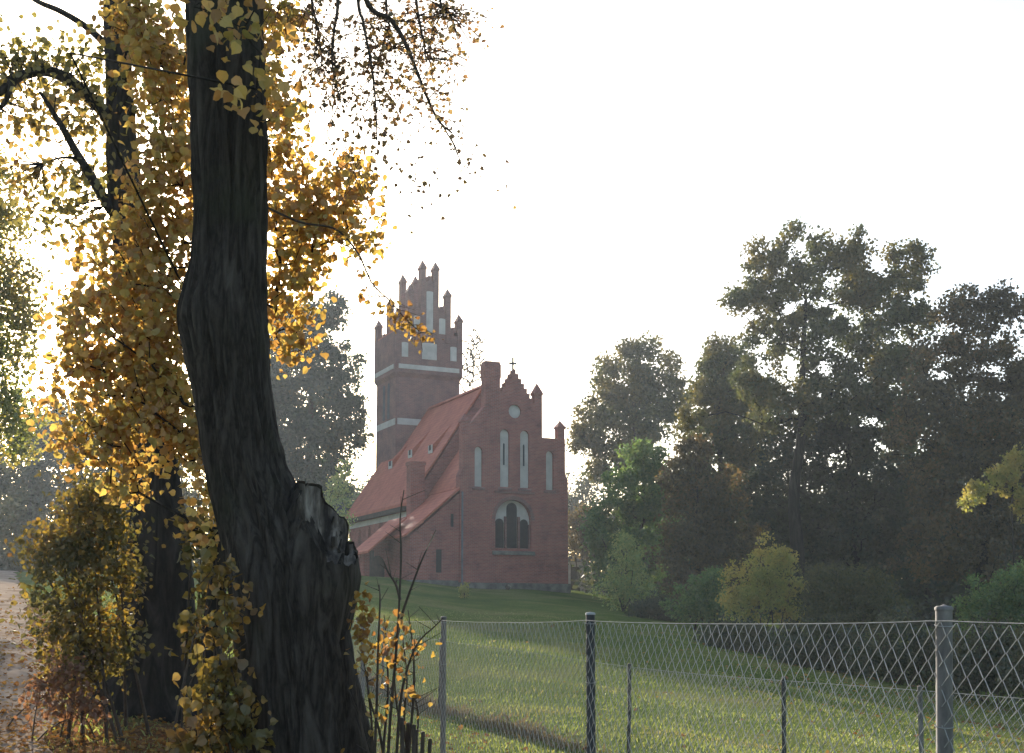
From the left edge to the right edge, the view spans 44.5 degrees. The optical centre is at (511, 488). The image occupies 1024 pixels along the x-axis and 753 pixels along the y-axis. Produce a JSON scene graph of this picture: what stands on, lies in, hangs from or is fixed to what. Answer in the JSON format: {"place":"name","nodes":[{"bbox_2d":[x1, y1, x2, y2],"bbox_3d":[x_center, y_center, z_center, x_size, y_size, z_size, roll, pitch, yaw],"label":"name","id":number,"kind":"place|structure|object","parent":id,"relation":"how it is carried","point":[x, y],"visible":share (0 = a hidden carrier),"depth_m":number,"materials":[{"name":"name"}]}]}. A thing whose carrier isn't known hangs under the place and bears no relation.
{"place":"outdoors","nodes":[
{"label":"outdoors","id":0,"kind":"place"},
{"bbox_2d":[0,570,67,752],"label":"path","id":1,"kind":"structure","parent":0,"point":[14,671],"depth_m":17.32,"materials":[{"name":"soil"}]},
{"bbox_2d":[0,0,1023,570],"label":"sky","id":2,"kind":"structure","parent":0,"point":[644,143],"materials":[{"name":"white"}]},
{"bbox_2d":[13,572,1023,752],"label":"ground","id":3,"kind":"structure","parent":0,"point":[432,600],"depth_m":27.19,"materials":[{"name":"green plant"}]},
{"bbox_2d":[0,143,56,469],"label":"beech tree","id":4,"kind":"object","parent":3,"relation":"on","point":[16,311],"visible":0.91,"depth_m":40.69,"materials":[{"name":"green plant"}]},
{"bbox_2d":[7,649,111,740],"bbox_3d":[-4.713,2.192,12.961,0.977,1.065,1.175,4,-7,-31],"label":"dogwood shrub","id":5,"kind":"object","parent":3,"relation":"on","point":[94,710],"visible":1,"depth_m":12.78,"materials":[{"name":"red plant"}]},
{"bbox_2d":[0,467,161,741],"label":"hazel shrub","id":6,"kind":"object","parent":3,"relation":"on","point":[81,545],"visible":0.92,"depth_m":13.30,"materials":[{"name":"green plant"}]},
{"bbox_2d":[0,0,202,723],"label":"lime tree","id":7,"kind":"object","parent":3,"relation":"on","point":[164,607],"visible":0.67,"depth_m":16.02,"materials":[{"name":"yellow plant"}]},
{"bbox_2d":[0,377,206,571],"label":"distant wood","id":8,"kind":"object","parent":3,"relation":"on","point":[34,501],"visible":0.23,"depth_m":111.18,"materials":[{"name":"plant"}]},
{"bbox_2d":[20,596,233,752],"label":"rough grass","id":9,"kind":"structure","parent":3,"relation":"on","point":[97,729],"depth_m":13.60,"materials":[{"name":"brown plant"}]},
{"bbox_2d":[162,499,234,751],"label":"sucker shoots","id":10,"kind":"object","parent":3,"relation":"on","point":[187,555],"visible":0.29,"depth_m":11.88,"materials":[{"name":"yellow plant"}]},
{"bbox_2d":[165,541,277,752],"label":"sucker shoots","id":11,"kind":"object","parent":3,"relation":"on","point":[227,713],"visible":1,"depth_m":7.28,"materials":[{"name":"yellow plant"}]},
{"bbox_2d":[19,0,443,752],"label":"maple tree","id":12,"kind":"object","parent":3,"relation":"on","point":[147,352],"visible":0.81,"depth_m":11.06,"materials":[{"name":"yellow plant"}]},
{"bbox_2d":[193,288,374,510],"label":"linden tree","id":13,"kind":"object","parent":3,"relation":"on","point":[310,422],"visible":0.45,"depth_m":98.19,"materials":[{"name":"green plant"}]},
{"bbox_2d":[323,459,357,540],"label":"elder shrub","id":14,"kind":"object","parent":3,"relation":"on","point":[335,496],"visible":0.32,"depth_m":61.99,"materials":[{"name":"green plant"}]},
{"bbox_2d":[177,0,517,752],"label":"lime tree","id":15,"kind":"object","parent":3,"relation":"on","point":[287,544],"visible":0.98,"depth_m":7.93,"materials":[{"name":"black plant"}]},
{"bbox_2d":[341,490,442,752],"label":"coppice shoots","id":16,"kind":"object","parent":3,"relation":"on","point":[409,732],"visible":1,"depth_m":7.48,"materials":[{"name":"yellow plant"}]},
{"bbox_2d":[329,260,570,592],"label":"church","id":17,"kind":"structure","parent":3,"relation":"on","point":[482,465],"depth_m":76.19,"materials":[{"name":"red brick"}]},
{"bbox_2d":[374,556,384,576],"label":"porch door","id":18,"kind":"structure","parent":17,"relation":"in","point":[379,571],"depth_m":75.03,"materials":[{"name":"grey wood"}]},
{"bbox_2d":[436,549,441,572],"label":"slit window","id":19,"kind":"structure","parent":17,"relation":"in","point":[438,551],"depth_m":72.88,"materials":[{"name":"grey glass"}]},
{"bbox_2d":[492,500,534,555],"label":"arched window","id":20,"kind":"structure","parent":17,"relation":"in","point":[512,527],"depth_m":75.39,"materials":[{"name":"grey glass"}]},
{"bbox_2d":[0,460,907,592],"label":"forest","id":21,"kind":"object","parent":3,"relation":"on","point":[587,494],"depth_m":149.97,"materials":[{"name":"green plant"}]},
{"bbox_2d":[457,582,470,597],"bbox_3d":[-2.309,4.997,59.846,0.703,1.089,0.641,6,-8,-44],"label":"sapling","id":22,"kind":"object","parent":3,"relation":"on","point":[463,590],"visible":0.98,"depth_m":59.76,"materials":[{"name":"green plant"}]},
{"bbox_2d":[460,328,485,391],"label":"birch tree","id":23,"kind":"object","parent":3,"relation":"on","point":[470,354],"visible":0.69,"depth_m":113.80,"materials":[{"name":"brown plant"}]},
{"bbox_2d":[357,662,634,752],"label":"dead weeds","id":24,"kind":"object","parent":3,"relation":"on","point":[436,710],"visible":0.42,"depth_m":16.21,"materials":[{"name":"brown plant"}]},
{"bbox_2d":[0,587,1022,752],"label":"fallen leaves","id":25,"kind":"object","parent":3,"relation":"on","point":[142,743],"visible":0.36,"depth_m":14.07,"materials":[{"name":"brown plant"}]},
{"bbox_2d":[568,555,584,590],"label":"shed","id":26,"kind":"structure","parent":3,"relation":"on","point":[572,574],"depth_m":97.92,"materials":[{"name":"white paint"}]},
{"bbox_2d":[571,567,579,590],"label":"door","id":27,"kind":"structure","parent":26,"relation":"in","point":[573,574],"depth_m":97.88,"materials":[{"name":"grey"}]},
{"bbox_2d":[568,501,603,591],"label":"hawthorn shrub","id":28,"kind":"object","parent":3,"relation":"on","point":[576,542],"visible":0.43,"depth_m":93.87,"materials":[{"name":"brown plant"}]},
{"bbox_2d":[589,529,657,611],"bbox_3d":[5.322,3.958,59.934,3.370,4.126,2.803,0,-6,0],"label":"willow shrub","id":29,"kind":"object","parent":3,"relation":"on","point":[625,592],"visible":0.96,"depth_m":59.67,"materials":[{"name":"green plant"}]},
{"bbox_2d":[565,330,692,495],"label":"ash tree","id":30,"kind":"object","parent":3,"relation":"on","point":[630,405],"visible":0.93,"depth_m":96.22,"materials":[{"name":"green plant"}]},
{"bbox_2d":[576,437,688,599],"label":"hornbeam tree","id":31,"kind":"object","parent":3,"relation":"on","point":[645,508],"visible":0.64,"depth_m":69.63,"materials":[{"name":"green plant"}]},
{"bbox_2d":[623,589,684,622],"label":"bramble bush","id":32,"kind":"object","parent":3,"relation":"on","point":[648,606],"visible":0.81,"depth_m":53.40,"materials":[{"name":"green plant"}]},
{"bbox_2d":[351,604,1023,752],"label":"chain link fence","id":33,"kind":"object","parent":3,"relation":"on","point":[943,651],"visible":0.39,"depth_m":5.37,"materials":[{"name":"metal"}]},
{"bbox_2d":[351,618,1023,752],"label":"chain link fence","id":34,"kind":"object","parent":3,"relation":"on","point":[919,699],"visible":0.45,"depth_m":12.43,"materials":[{"name":"metal"}]},
{"bbox_2d":[658,564,732,629],"bbox_3d":[7.462,4.429,49.846,2.743,2.854,2.382,-3,-7,29],"label":"elder shrub","id":35,"kind":"object","parent":3,"relation":"on","point":[700,602],"visible":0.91,"depth_m":49.49,"materials":[{"name":"green plant"}]},
{"bbox_2d":[640,431,774,618],"bbox_3d":[10.353,1.999,64.264,7.344,9.916,4.674,1,-6,-11],"label":"hornbeam tree","id":36,"kind":"object","parent":3,"relation":"on","point":[707,540],"visible":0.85,"depth_m":63.51,"materials":[{"name":"green plant"}]},
{"bbox_2d":[673,330,781,610],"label":"maple tree","id":37,"kind":"object","parent":3,"relation":"on","point":[718,359],"visible":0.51,"depth_m":71.97,"materials":[{"name":"green plant"}]},
{"bbox_2d":[690,611,789,654],"bbox_3d":[7.220,4.639,39.830,3.188,1.456,2.492,0,-6,0],"label":"bramble bush","id":38,"kind":"object","parent":3,"relation":"on","point":[743,635],"visible":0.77,"depth_m":39.26,"materials":[{"name":"green plant"}]},
{"bbox_2d":[715,531,810,637],"bbox_3d":[9.141,3.629,45.855,3.465,4.356,2.579,-2,-6,18],"label":"spindle shrub","id":39,"kind":"object","parent":3,"relation":"on","point":[739,599],"visible":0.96,"depth_m":45.59,"materials":[{"name":"green plant"}]},
{"bbox_2d":[568,430,1023,627],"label":"woodland","id":40,"kind":"object","parent":3,"relation":"on","point":[932,594],"visible":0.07,"depth_m":82.32,"materials":[{"name":"green plant"}]},
{"bbox_2d":[671,216,942,628],"bbox_3d":[14.862,-3.315,62.658,13.975,21.348,5.438,0,-6,0],"label":"oak tree","id":41,"kind":"object","parent":3,"relation":"on","point":[867,291],"visible":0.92,"depth_m":62.58,"materials":[{"name":"green plant"}]},
{"bbox_2d":[761,614,884,675],"bbox_3d":[8.913,4.467,35.674,3.576,1.780,2.592,0,-6,0],"label":"bramble bush","id":42,"kind":"object","parent":3,"relation":"on","point":[820,647],"visible":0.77,"depth_m":35.36,"materials":[{"name":"green plant"}]},
{"bbox_2d":[733,393,958,632],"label":"oak tree","id":43,"kind":"object","parent":3,"relation":"on","point":[836,524],"visible":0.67,"depth_m":65.25,"materials":[{"name":"green plant"}]},
{"bbox_2d":[787,560,921,638],"bbox_3d":[12.074,4.284,43.908,4.548,3.554,2.924,0,-6,0],"label":"blackthorn shrub","id":44,"kind":"object","parent":3,"relation":"on","point":[870,602],"visible":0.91,"depth_m":43.46,"materials":[{"name":"green plant"}]},
{"bbox_2d":[838,592,973,689],"bbox_3d":[10.380,4.013,32.861,3.518,2.564,2.691,3,-7,-24],"label":"bramble bush","id":45,"kind":"object","parent":3,"relation":"on","point":[905,659],"visible":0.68,"depth_m":32.38,"materials":[{"name":"green plant"}]},
{"bbox_2d":[878,278,1023,648],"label":"beech tree","id":46,"kind":"object","parent":3,"relation":"on","point":[965,433],"visible":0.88,"depth_m":54.91,"materials":[{"name":"green plant"}]},
{"bbox_2d":[919,610,1023,703],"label":"bramble bush","id":47,"kind":"object","parent":3,"relation":"on","point":[975,678],"visible":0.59,"depth_m":29.43,"materials":[{"name":"green plant"}]},
{"bbox_2d":[949,556,1023,658],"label":"elder shrub","id":48,"kind":"object","parent":3,"relation":"on","point":[1003,608],"visible":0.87,"depth_m":35.59,"materials":[{"name":"green plant"}]},
{"bbox_2d":[957,442,1023,633],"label":"maple tree","id":49,"kind":"object","parent":3,"relation":"on","point":[1000,474],"visible":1,"depth_m":48.18,"materials":[{"name":"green plant"}]},
{"bbox_2d":[989,614,1023,705],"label":"bramble bush","id":50,"kind":"object","parent":3,"relation":"on","point":[1013,680],"visible":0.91,"depth_m":27.65,"materials":[{"name":"green plant"}]}
]}

